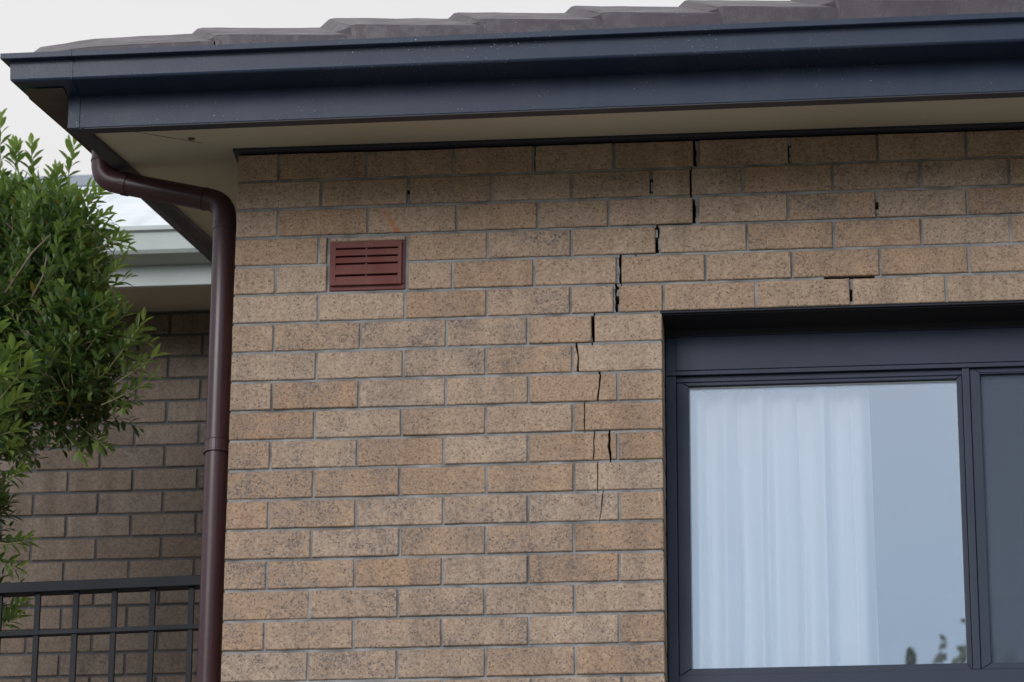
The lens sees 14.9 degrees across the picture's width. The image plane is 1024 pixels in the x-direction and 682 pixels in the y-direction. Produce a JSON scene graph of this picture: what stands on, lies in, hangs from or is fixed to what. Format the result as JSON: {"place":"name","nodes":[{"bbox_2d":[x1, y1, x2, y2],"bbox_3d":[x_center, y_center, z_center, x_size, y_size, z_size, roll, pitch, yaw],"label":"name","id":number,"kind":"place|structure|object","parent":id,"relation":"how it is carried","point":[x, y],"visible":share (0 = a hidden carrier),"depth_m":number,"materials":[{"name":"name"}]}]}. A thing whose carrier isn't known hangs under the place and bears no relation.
{"place":"outdoors","nodes":[
{"label":"outdoors","id":0,"kind":"place"},
{"bbox_2d":[0,175,234,681],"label":"house","id":1,"kind":"structure","parent":0,"point":[132,507],"depth_m":14.34,"materials":[{"name":"beige brick"}]},
{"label":"balcony slab","id":2,"kind":"structure","parent":1,"relation":"attached to","visible":0},
{"bbox_2d":[0,575,223,681],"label":"balcony railing","id":3,"kind":"object","parent":2,"relation":"on","point":[113,586],"visible":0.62,"depth_m":11.46,"materials":[{"name":"black metal"}]},
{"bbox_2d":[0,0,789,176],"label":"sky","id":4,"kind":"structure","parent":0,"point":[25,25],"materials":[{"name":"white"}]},
{"label":"ground","id":5,"kind":"structure","parent":0,"visible":0},
{"bbox_2d":[0,108,169,628],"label":"leafy tree","id":6,"kind":"object","parent":5,"relation":"on","point":[56,314],"visible":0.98,"depth_m":12.80,"materials":[{"name":"green plant"}]},
{"bbox_2d":[0,0,1023,681],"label":"brick house","id":7,"kind":"structure","parent":5,"relation":"on","point":[510,292],"depth_m":10.75,"materials":[{"name":"brown brick"}]},
{"bbox_2d":[690,387,879,668],"bbox_3d":[0.724,0.547,10.762,0.543,1.020,0.102,-3,-21,7],"label":"curtain","id":8,"kind":"object","parent":7,"relation":"hanging from","point":[783,553],"visible":0.9,"depth_m":10.77,"materials":[{"name":"white fabric"}]},
{"bbox_2d":[665,327,1023,681],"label":"window","id":9,"kind":"structure","parent":7,"relation":"in","point":[965,359],"depth_m":10.75,"materials":[{"name":"grey metal"}]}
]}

